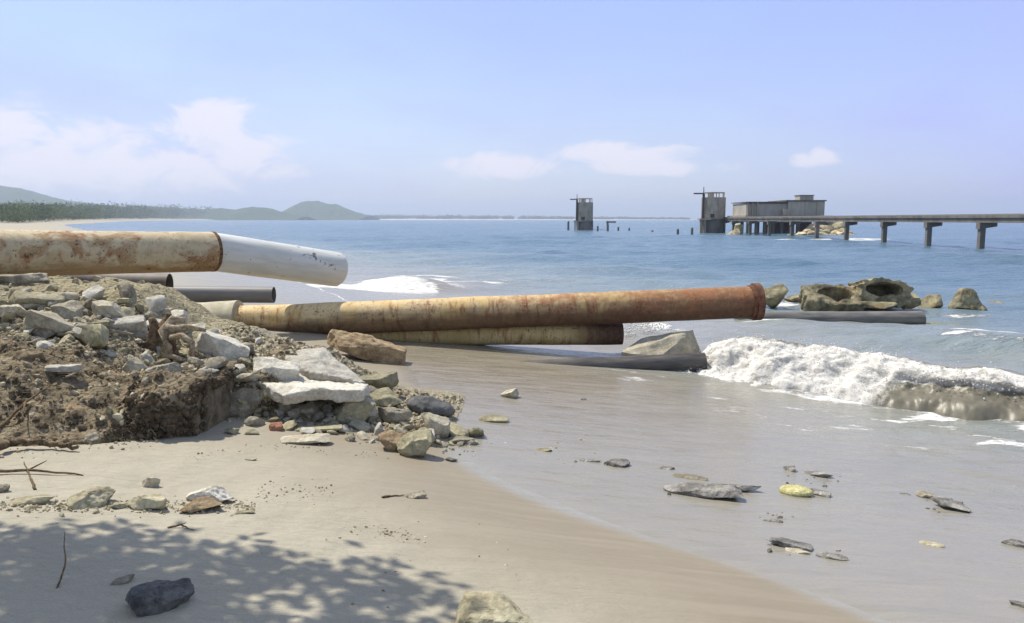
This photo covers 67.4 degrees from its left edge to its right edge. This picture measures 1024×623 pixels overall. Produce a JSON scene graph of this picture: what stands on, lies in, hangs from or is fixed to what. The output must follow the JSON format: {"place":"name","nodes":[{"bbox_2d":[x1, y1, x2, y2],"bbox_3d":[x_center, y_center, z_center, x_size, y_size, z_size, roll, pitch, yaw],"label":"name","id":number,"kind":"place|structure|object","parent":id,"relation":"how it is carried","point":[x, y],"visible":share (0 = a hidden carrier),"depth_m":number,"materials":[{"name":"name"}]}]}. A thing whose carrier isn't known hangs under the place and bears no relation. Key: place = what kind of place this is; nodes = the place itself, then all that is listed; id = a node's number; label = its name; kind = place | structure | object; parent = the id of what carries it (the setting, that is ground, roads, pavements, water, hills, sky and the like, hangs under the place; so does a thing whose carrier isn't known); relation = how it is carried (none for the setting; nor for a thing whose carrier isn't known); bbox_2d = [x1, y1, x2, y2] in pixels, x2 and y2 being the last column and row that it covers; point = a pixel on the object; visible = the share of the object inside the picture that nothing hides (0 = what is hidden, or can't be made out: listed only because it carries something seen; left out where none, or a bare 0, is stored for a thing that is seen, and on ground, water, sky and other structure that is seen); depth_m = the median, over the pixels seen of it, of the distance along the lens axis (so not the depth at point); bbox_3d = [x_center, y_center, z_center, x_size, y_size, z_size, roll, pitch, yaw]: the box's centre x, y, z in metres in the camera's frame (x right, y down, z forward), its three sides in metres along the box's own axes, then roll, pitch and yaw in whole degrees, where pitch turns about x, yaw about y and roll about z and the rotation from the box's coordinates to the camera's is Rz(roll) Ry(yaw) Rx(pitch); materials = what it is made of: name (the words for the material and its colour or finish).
{"place":"outdoors","nodes":[
{"label":"outdoors","id":0,"kind":"place"},
{"bbox_2d":[0,185,93,205],"bbox_3d":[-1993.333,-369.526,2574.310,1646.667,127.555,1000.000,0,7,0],"label":"hill","id":1,"kind":"structure","parent":0,"point":[11,194],"depth_m":2508.60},
{"bbox_2d":[0,495,254,517],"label":"scattered stones","id":2,"kind":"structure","parent":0,"point":[31,507],"depth_m":4.89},
{"bbox_2d":[139,206,314,219],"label":"hill","id":3,"kind":"structure","parent":0,"point":[255,213],"depth_m":2391.72,"materials":[{"name":"plant"}]},
{"bbox_2d":[282,201,379,219],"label":"hill","id":4,"kind":"structure","parent":0,"point":[317,210],"depth_m":2849.88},
{"bbox_2d":[0,218,889,622],"bbox_3d":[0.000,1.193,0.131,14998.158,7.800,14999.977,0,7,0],"label":"beach","id":5,"kind":"structure","parent":0,"point":[280,558],"depth_m":4.67,"materials":[{"name":"sand"}]},
{"bbox_2d":[9,494,54,505],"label":"stone","id":6,"kind":"object","parent":5,"relation":"on","point":[35,499],"visible":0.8,"depth_m":4.89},
{"bbox_2d":[0,437,78,450],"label":"driftwood branch","id":7,"kind":"object","parent":5,"relation":"on","point":[7,443],"visible":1,"depth_m":6.12,"materials":[{"name":"brown wood"}]},
{"bbox_2d":[0,460,82,475],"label":"twig","id":8,"kind":"object","parent":5,"relation":"on","point":[22,470],"visible":1,"depth_m":5.53,"materials":[{"name":"brown wood"}]},
{"bbox_2d":[67,486,115,509],"bbox_3d":[-2.710,1.206,4.951,0.283,0.123,0.211,-4,8,-29],"label":"stone","id":9,"kind":"object","parent":5,"relation":"on","point":[96,496],"visible":0.95,"depth_m":4.91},
{"bbox_2d":[0,199,211,222],"bbox_3d":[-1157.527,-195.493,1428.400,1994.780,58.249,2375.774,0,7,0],"label":"shore woods","id":10,"kind":"object","parent":5,"relation":"on","point":[18,211],"visible":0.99,"depth_m":717.37,"materials":[{"name":"plant"}]},
{"bbox_2d":[63,273,173,286],"bbox_3d":[-6.916,-0.477,13.036,2.127,0.404,0.404,2,7,-6],"label":"pipe stub","id":11,"kind":"object","parent":5,"relation":"on","point":[165,279],"visible":0.23,"depth_m":12.93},
{"bbox_2d":[110,574,134,584],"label":"stone","id":12,"kind":"object","parent":5,"relation":"on","point":[125,579],"visible":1,"depth_m":3.87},
{"bbox_2d":[0,317,278,442],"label":"bank clods","id":13,"kind":"object","parent":5,"relation":"on","point":[202,385],"visible":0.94,"depth_m":6.83,"materials":[{"name":"soil"}]},
{"bbox_2d":[128,493,165,509],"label":"stone","id":14,"kind":"object","parent":5,"relation":"on","point":[157,501],"visible":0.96,"depth_m":4.91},
{"bbox_2d":[142,475,159,486],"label":"stone","id":15,"kind":"object","parent":5,"relation":"on","point":[151,481],"visible":1,"depth_m":5.48,"materials":[{"name":"stone"}]},
{"bbox_2d":[125,578,194,616],"bbox_3d":[-1.676,1.365,3.662,0.300,0.145,0.175,2,4,-35],"label":"boulder","id":16,"kind":"object","parent":5,"relation":"on","point":[155,597],"visible":0.98,"depth_m":3.60,"materials":[{"name":"stone"}]},
{"bbox_2d":[179,497,221,512],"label":"stone","id":17,"kind":"object","parent":5,"relation":"on","point":[197,504],"visible":0.98,"depth_m":4.98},
{"bbox_2d":[186,485,233,501],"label":"stone","id":18,"kind":"object","parent":5,"relation":"on","point":[218,493],"visible":0.92,"depth_m":5.18,"materials":[{"name":"stone"}]},
{"bbox_2d":[198,300,243,320],"bbox_3d":[-5.501,0.235,14.140,0.961,0.852,0.852,-2,7,-1],"label":"concrete sleeve","id":19,"kind":"object","parent":5,"relation":"on","point":[223,309],"visible":0.2,"depth_m":13.85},
{"bbox_2d":[173,286,275,302],"bbox_3d":[-6.731,-0.359,15.819,3.622,0.339,0.338,0,7,-2],"label":"grey pipe","id":20,"kind":"object","parent":5,"relation":"on","point":[246,294],"visible":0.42,"depth_m":15.70,"materials":[{"name":"metal"}]},
{"bbox_2d":[0,275,465,447],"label":"earth mound","id":21,"kind":"object","parent":5,"relation":"on","point":[218,403],"visible":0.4,"depth_m":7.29,"materials":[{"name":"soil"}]},
{"bbox_2d":[0,304,26,317],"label":"stone","id":22,"kind":"object","parent":21,"relation":"on","point":[15,308],"visible":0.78,"depth_m":8.10,"materials":[{"name":"stone"}]},
{"bbox_2d":[0,273,48,284],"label":"concrete block","id":23,"kind":"object","parent":21,"relation":"on","point":[21,279],"depth_m":9.11,"materials":[{"name":"concrete"}]},
{"bbox_2d":[0,385,50,428],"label":"twig","id":24,"kind":"object","parent":21,"relation":"on","point":[8,419],"visible":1,"depth_m":6.48,"materials":[{"name":"brown wood"}]},
{"bbox_2d":[13,348,44,359],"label":"stone","id":25,"kind":"object","parent":21,"relation":"on","point":[31,353],"visible":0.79,"depth_m":7.09,"materials":[{"name":"stone"}]},
{"bbox_2d":[8,290,66,304],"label":"boulder","id":26,"kind":"object","parent":21,"relation":"on","point":[19,297],"visible":0.66,"depth_m":8.44,"materials":[{"name":"beige stone"}]},
{"bbox_2d":[32,328,55,337],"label":"rubble stone","id":27,"kind":"object","parent":21,"relation":"on","point":[43,333],"visible":0.63,"depth_m":7.76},
{"bbox_2d":[36,340,55,348],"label":"rubble stone","id":28,"kind":"object","parent":21,"relation":"on","point":[44,344],"visible":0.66,"depth_m":7.44,"materials":[{"name":"stone"}]},
{"bbox_2d":[22,309,73,336],"bbox_3d":[-4.765,0.142,7.906,0.456,0.260,0.357,19,-4,-32],"label":"concrete slab","id":29,"kind":"object","parent":21,"relation":"on","point":[56,323],"depth_m":7.77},
{"bbox_2d":[44,364,82,373],"bbox_3d":[-4.136,0.531,7.088,0.309,0.095,0.153,-4,8,-30],"label":"concrete block","id":30,"kind":"object","parent":21,"relation":"on","point":[64,368],"depth_m":7.04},
{"bbox_2d":[50,300,84,319],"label":"stone","id":31,"kind":"object","parent":21,"relation":"on","point":[70,309],"visible":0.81,"depth_m":8.21,"materials":[{"name":"stone"}]},
{"bbox_2d":[55,292,80,300],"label":"rubble stone","id":32,"kind":"object","parent":21,"relation":"on","point":[72,296],"visible":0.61,"depth_m":8.67,"materials":[{"name":"stone"}]},
{"bbox_2d":[65,403,88,417],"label":"stone","id":33,"kind":"object","parent":21,"relation":"on","point":[77,409],"visible":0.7,"depth_m":6.63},
{"bbox_2d":[78,324,108,348],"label":"rubble stone","id":34,"kind":"object","parent":21,"relation":"on","point":[96,336],"visible":0.88,"depth_m":7.73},
{"bbox_2d":[82,285,104,300],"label":"rubble stone","id":35,"kind":"object","parent":21,"relation":"on","point":[95,291],"visible":0.84,"depth_m":8.84,"materials":[{"name":"stone"}]},
{"bbox_2d":[91,300,124,318],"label":"stone","id":36,"kind":"object","parent":21,"relation":"on","point":[103,308],"visible":0.75,"depth_m":8.34,"materials":[{"name":"stone"}]},
{"bbox_2d":[117,282,135,297],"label":"rubble stone","id":37,"kind":"object","parent":21,"relation":"on","point":[126,289],"visible":0.88,"depth_m":8.93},
{"bbox_2d":[108,315,147,333],"bbox_3d":[-4.215,0.164,8.395,0.410,0.229,0.302,-10,10,-26],"label":"concrete slab","id":38,"kind":"object","parent":21,"relation":"on","point":[138,323],"depth_m":8.32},
{"bbox_2d":[122,357,147,371],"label":"stone","id":39,"kind":"object","parent":21,"relation":"on","point":[136,364],"visible":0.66,"depth_m":7.58,"materials":[{"name":"stone"}]},
{"bbox_2d":[0,317,308,441],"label":"soil crumbs","id":40,"kind":"object","parent":21,"relation":"on","point":[72,359],"visible":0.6,"depth_m":6.99,"materials":[{"name":"soil"}]},
{"bbox_2d":[145,295,165,311],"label":"rubble stone","id":41,"kind":"object","parent":21,"relation":"on","point":[156,303],"visible":0.88,"depth_m":9.02,"materials":[{"name":"stone"}]},
{"bbox_2d":[144,362,183,373],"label":"stone","id":42,"kind":"object","parent":21,"relation":"on","point":[174,366],"visible":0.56,"depth_m":7.19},
{"bbox_2d":[2,338,338,446],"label":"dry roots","id":43,"kind":"object","parent":21,"relation":"on","point":[156,409],"visible":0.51,"depth_m":6.91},
{"bbox_2d":[0,230,347,285],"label":"outfall pipe","id":44,"kind":"object","parent":21,"relation":"on","point":[54,253],"visible":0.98,"depth_m":12.20,"materials":[{"name":"beige metal"}]},
{"bbox_2d":[144,312,206,361],"bbox_3d":[-3.673,0.313,8.235,0.727,0.601,0.328,2,7,16],"label":"tree stump","id":45,"kind":"object","parent":21,"relation":"on","point":[163,335],"visible":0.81,"depth_m":8.18,"materials":[{"name":"brown wood"}]},
{"bbox_2d":[170,310,187,324],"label":"rubble stone","id":46,"kind":"object","parent":21,"relation":"on","point":[181,313],"visible":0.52,"depth_m":9.06,"materials":[{"name":"stone"}]},
{"bbox_2d":[202,356,228,368],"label":"rubble stone","id":47,"kind":"object","parent":21,"relation":"on","point":[217,362],"visible":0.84,"depth_m":7.77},
{"bbox_2d":[195,330,249,360],"bbox_3d":[-3.179,0.428,8.419,0.573,0.324,0.425,23,-2,-22],"label":"concrete slab","id":48,"kind":"object","parent":21,"relation":"on","point":[215,344],"depth_m":8.26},
{"bbox_2d":[233,373,258,381],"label":"rubble stone","id":49,"kind":"object","parent":21,"relation":"on","point":[246,377],"visible":0.95,"depth_m":7.88,"materials":[{"name":"stone"}]},
{"bbox_2d":[230,381,271,416],"bbox_3d":[-2.696,0.914,8.039,0.595,0.416,0.437,-2,7,-19],"label":"concrete chunk","id":50,"kind":"object","parent":21,"relation":"on","point":[250,398],"visible":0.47,"depth_m":7.85,"materials":[{"name":"concrete"}]},
{"bbox_2d":[252,357,300,380],"bbox_3d":[-2.550,0.620,8.313,0.507,0.239,0.370,10,3,-18],"label":"concrete slab","id":51,"kind":"object","parent":21,"relation":"on","point":[286,370],"depth_m":8.20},
{"bbox_2d":[286,404,301,418],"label":"rubble stone","id":52,"kind":"object","parent":21,"relation":"on","point":[293,412],"visible":0.91,"depth_m":7.95,"materials":[{"name":"stone"}]},
{"bbox_2d":[0,416,595,459],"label":"sand pebbles","id":53,"kind":"object","parent":21,"relation":"on","point":[156,441],"visible":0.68,"depth_m":7.41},
{"bbox_2d":[262,373,369,404],"bbox_3d":[-2.215,0.830,8.245,1.372,0.295,1.146,0,7,0],"label":"concrete slab","id":54,"kind":"object","parent":21,"relation":"on","point":[302,388],"depth_m":7.84,"materials":[{"name":"concrete"}]},
{"bbox_2d":[285,347,365,383],"bbox_3d":[-2.224,0.703,8.896,0.682,0.429,1.318,-6,9,-43],"label":"concrete slab","id":55,"kind":"object","parent":21,"relation":"on","point":[322,364],"depth_m":8.77,"materials":[{"name":"concrete"}]},
{"bbox_2d":[336,400,375,422],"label":"stone","id":56,"kind":"object","parent":21,"relation":"on","point":[362,410],"visible":0.65,"depth_m":7.94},
{"bbox_2d":[349,419,371,431],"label":"rubble stone","id":57,"kind":"object","parent":21,"relation":"on","point":[359,425],"visible":0.95,"depth_m":7.84,"materials":[{"name":"stone"}]},
{"bbox_2d":[360,371,398,389],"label":"stone","id":58,"kind":"object","parent":21,"relation":"on","point":[390,380],"visible":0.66,"depth_m":9.22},
{"bbox_2d":[369,387,401,406],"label":"stone","id":59,"kind":"object","parent":21,"relation":"on","point":[385,397],"visible":0.73,"depth_m":8.79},
{"bbox_2d":[377,407,412,423],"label":"stone","id":60,"kind":"object","parent":21,"relation":"on","point":[391,414],"visible":0.91,"depth_m":8.10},
{"bbox_2d":[407,395,455,416],"bbox_3d":[-0.922,1.097,8.739,0.566,0.261,0.385,14,5,-8],"label":"boulder","id":61,"kind":"object","parent":21,"relation":"on","point":[419,404],"visible":0.85,"depth_m":8.61,"materials":[{"name":"stone"}]},
{"bbox_2d":[421,412,449,437],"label":"stone","id":62,"kind":"object","parent":21,"relation":"on","point":[439,425],"visible":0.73,"depth_m":7.84,"materials":[{"name":"stone"}]},
{"bbox_2d":[244,416,264,425],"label":"rubble stone","id":63,"kind":"object","parent":5,"relation":"on","point":[251,421],"visible":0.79,"depth_m":7.51,"materials":[{"name":"stone"}]},
{"bbox_2d":[280,433,330,443],"bbox_3d":[-1.926,1.199,7.172,0.461,0.076,0.195,-2,7,-15],"label":"concrete chunk","id":64,"kind":"object","parent":5,"relation":"on","point":[309,438],"visible":0.97,"depth_m":7.14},
{"bbox_2d":[301,401,321,413],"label":"stone","id":65,"kind":"object","parent":5,"relation":"on","point":[312,407],"visible":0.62,"depth_m":8.04,"materials":[{"name":"stone"}]},
{"bbox_2d":[292,424,342,431],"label":"stone","id":66,"kind":"object","parent":5,"relation":"on","point":[333,427],"visible":0.65,"depth_m":7.61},
{"bbox_2d":[194,439,516,607],"bbox_3d":[-0.844,1.413,5.650,2.729,0.420,3.939,-3,8,-26],"label":"beach debris","id":67,"kind":"object","parent":5,"relation":"on","point":[388,534],"visible":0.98,"depth_m":5.42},
{"bbox_2d":[327,329,406,364],"bbox_3d":[-2.281,0.552,12.076,1.253,0.383,0.585,19,3,-12],"label":"boulder","id":68,"kind":"object","parent":5,"relation":"on","point":[367,347],"visible":0.97,"depth_m":11.88,"materials":[{"name":"brown stone"}]},
{"bbox_2d":[378,431,405,450],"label":"boulder","id":69,"kind":"object","parent":5,"relation":"on","point":[389,440],"visible":0.75,"depth_m":7.24,"materials":[{"name":"brown stone"}]},
{"bbox_2d":[405,490,426,498],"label":"stone","id":70,"kind":"object","parent":5,"relation":"on","point":[419,494],"visible":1,"depth_m":5.78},
{"bbox_2d":[397,427,434,456],"bbox_3d":[-0.905,1.250,7.223,0.358,0.296,0.281,-1,7,-7],"label":"boulder","id":71,"kind":"object","parent":5,"relation":"on","point":[417,443],"visible":0.97,"depth_m":7.13,"materials":[{"name":"beige stone"}]},
{"bbox_2d":[449,422,468,436],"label":"rubble stone","id":72,"kind":"object","parent":5,"relation":"on","point":[457,429],"visible":0.44,"depth_m":8.00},
{"bbox_2d":[447,435,474,443],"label":"stone","id":73,"kind":"object","parent":5,"relation":"on","point":[455,439],"visible":0.81,"depth_m":7.79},
{"bbox_2d":[468,427,483,435],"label":"rubble stone","id":74,"kind":"object","parent":5,"relation":"on","point":[475,431],"visible":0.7,"depth_m":8.03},
{"bbox_2d":[362,324,623,344],"bbox_3d":[-0.402,0.431,14.544,4.992,0.419,0.418,0,7,-1],"label":"sand pipe","id":75,"kind":"object","parent":5,"relation":"on","point":[597,334],"visible":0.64,"depth_m":14.38,"materials":[{"name":"metal"}]},
{"bbox_2d":[455,591,532,622],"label":"boulder","id":76,"kind":"object","parent":5,"relation":"on","point":[486,607],"visible":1,"depth_m":3.66,"materials":[{"name":"beige stone"}]},
{"bbox_2d":[234,283,765,333],"bbox_3d":[-0.442,-0.011,14.249,10.207,1.004,0.702,0,7,-2],"label":"rusty pipe","id":77,"kind":"object","parent":5,"relation":"on","point":[613,307],"visible":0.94,"depth_m":14.05,"materials":[{"name":"metal"}]},
{"bbox_2d":[522,352,706,370],"bbox_3d":[1.453,0.955,13.156,3.792,0.349,0.334,-2,7,-6],"label":"buried pipe","id":78,"kind":"object","parent":5,"relation":"on","point":[681,362],"visible":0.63,"depth_m":13.10,"materials":[{"name":"metal"}]},
{"bbox_2d":[622,330,700,355],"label":"boulder","id":79,"kind":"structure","parent":5,"relation":"on","point":[677,342],"depth_m":13.84,"materials":[{"name":"stone"}]},
{"bbox_2d":[672,473,707,480],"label":"stone","id":80,"kind":"object","parent":5,"relation":"on","point":[689,476],"visible":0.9,"depth_m":7.16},
{"bbox_2d":[297,219,678,219],"bbox_3d":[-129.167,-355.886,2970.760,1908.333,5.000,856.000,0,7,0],"label":"beach","id":81,"kind":"structure","parent":0,"point":[519,219],"depth_m":3282.25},
{"bbox_2d":[368,213,689,219],"bbox_3d":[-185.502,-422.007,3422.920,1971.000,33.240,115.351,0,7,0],"label":"woods","id":82,"kind":"object","parent":81,"relation":"on","point":[383,216],"visible":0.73,"depth_m":3406.84,"materials":[{"name":"green plant"}]},
{"bbox_2d":[0,0,1023,219],"label":"sky","id":83,"kind":"structure","parent":0,"point":[516,108],"materials":[{"name":"blue"}]},
{"bbox_2d":[66,220,1023,622],"bbox_3d":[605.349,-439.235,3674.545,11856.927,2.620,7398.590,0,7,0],"label":"sea","id":84,"kind":"structure","parent":0,"point":[872,522],"depth_m":10.29,"materials":[{"name":"liquid"}]},
{"bbox_2d":[479,414,508,422],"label":"stone","id":85,"kind":"object","parent":84,"relation":"on","point":[496,418],"visible":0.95,"depth_m":8.80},
{"bbox_2d":[500,388,518,397],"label":"stone","id":86,"kind":"object","parent":84,"relation":"on","point":[512,393],"visible":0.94,"depth_m":10.12,"materials":[{"name":"stone"}]},
{"bbox_2d":[570,198,592,229],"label":"intake tower","id":87,"kind":"structure","parent":84,"relation":"in","point":[584,216],"depth_m":186.85,"materials":[{"name":"concrete"}]},
{"bbox_2d":[606,458,629,466],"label":"stone","id":88,"kind":"object","parent":84,"relation":"on","point":[618,462],"visible":0.95,"depth_m":7.41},
{"bbox_2d":[663,482,743,498],"bbox_3d":[1.659,1.565,6.686,0.681,0.129,0.237,2,7,14],"label":"stone","id":89,"kind":"object","parent":84,"relation":"on","point":[703,490],"visible":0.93,"depth_m":6.62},
{"bbox_2d":[694,189,725,232],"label":"intake tower","id":90,"kind":"structure","parent":84,"relation":"in","point":[713,211],"depth_m":146.91,"materials":[{"name":"concrete"}]},
{"bbox_2d":[711,483,760,490],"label":"stone","id":91,"kind":"object","parent":84,"relation":"on","point":[747,488],"visible":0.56,"depth_m":6.86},
{"bbox_2d":[564,460,962,555],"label":"swash pebbles","id":92,"kind":"object","parent":84,"relation":"on","point":[769,550],"visible":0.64,"depth_m":6.62,"materials":[{"name":"stone"}]},
{"bbox_2d":[764,283,788,307],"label":"boulder","id":93,"kind":"object","parent":84,"relation":"on","point":[775,294],"visible":0.88,"depth_m":23.11,"materials":[{"name":"stone"}]},
{"bbox_2d":[727,195,826,233],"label":"pump house","id":94,"kind":"structure","parent":84,"relation":"in","point":[803,205],"depth_m":136.83,"materials":[{"name":"concrete"}]},
{"bbox_2d":[769,537,812,551],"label":"stone","id":95,"kind":"object","parent":84,"relation":"on","point":[784,542],"visible":0.84,"depth_m":5.47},
{"bbox_2d":[779,484,812,496],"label":"stone","id":96,"kind":"object","parent":84,"relation":"on","point":[796,490],"visible":0.97,"depth_m":6.85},
{"bbox_2d":[804,470,832,476],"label":"stone","id":97,"kind":"object","parent":84,"relation":"on","point":[817,473],"visible":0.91,"depth_m":7.53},
{"bbox_2d":[624,322,1023,399],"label":"sea spray","id":98,"kind":"object","parent":84,"relation":"on","point":[628,333],"visible":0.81,"depth_m":12.59,"materials":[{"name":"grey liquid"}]},
{"bbox_2d":[735,311,925,323],"bbox_3d":[8.154,0.225,19.768,4.776,0.468,0.481,0,7,0],"label":"drowned pipe","id":99,"kind":"object","parent":84,"relation":"in","point":[908,317],"visible":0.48,"depth_m":19.56,"materials":[{"name":"metal"}]},
{"bbox_2d":[798,283,866,310],"bbox_3d":[9.428,-0.303,22.633,1.999,0.662,1.195,1,33,-7],"label":"rock","id":100,"kind":"object","parent":84,"relation":"in","point":[823,297],"visible":0.77,"depth_m":22.31,"materials":[{"name":"stone"}]},
{"bbox_2d":[815,552,849,560],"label":"stone","id":101,"kind":"object","parent":84,"relation":"on","point":[828,555],"visible":0.99,"depth_m":5.29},
{"bbox_2d":[685,336,1023,420],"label":"breaking wave","id":102,"kind":"object","parent":84,"relation":"on","point":[961,400],"visible":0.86,"depth_m":11.78,"materials":[{"name":"liquid"}]},
{"bbox_2d":[724,214,1023,248],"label":"pier","id":103,"kind":"structure","parent":84,"relation":"in","point":[983,222],"depth_m":82.36,"materials":[{"name":"concrete"}]},
{"bbox_2d":[861,301,897,308],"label":"boulder","id":104,"kind":"object","parent":84,"relation":"in","point":[878,304],"visible":0.68,"depth_m":22.09,"materials":[{"name":"stone"}]},
{"bbox_2d":[848,277,913,307],"bbox_3d":[10.923,-0.517,22.908,1.534,0.893,1.422,4,-4,5],"label":"rock","id":105,"kind":"object","parent":84,"relation":"in","point":[881,289],"visible":0.76,"depth_m":22.33,"materials":[{"name":"stone"}]},
{"bbox_2d":[901,293,920,309],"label":"boulder","id":106,"kind":"object","parent":84,"relation":"in","point":[915,300],"visible":0.47,"depth_m":22.53,"materials":[{"name":"stone"}]},
{"bbox_2d":[917,294,942,307],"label":"boulder","id":107,"kind":"object","parent":84,"relation":"in","point":[931,301],"visible":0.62,"depth_m":23.17,"materials":[{"name":"stone"}]},
{"bbox_2d":[930,496,970,511],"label":"stone","id":108,"kind":"object","parent":84,"relation":"on","point":[946,502],"visible":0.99,"depth_m":6.76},
{"bbox_2d":[948,288,987,310],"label":"boulder","id":109,"kind":"object","parent":84,"relation":"in","point":[966,298],"visible":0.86,"depth_m":22.76,"materials":[{"name":"stone"}]},
{"bbox_2d":[1001,539,1023,546],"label":"stone","id":110,"kind":"object","parent":84,"relation":"on","point":[1015,542],"visible":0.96,"depth_m":5.87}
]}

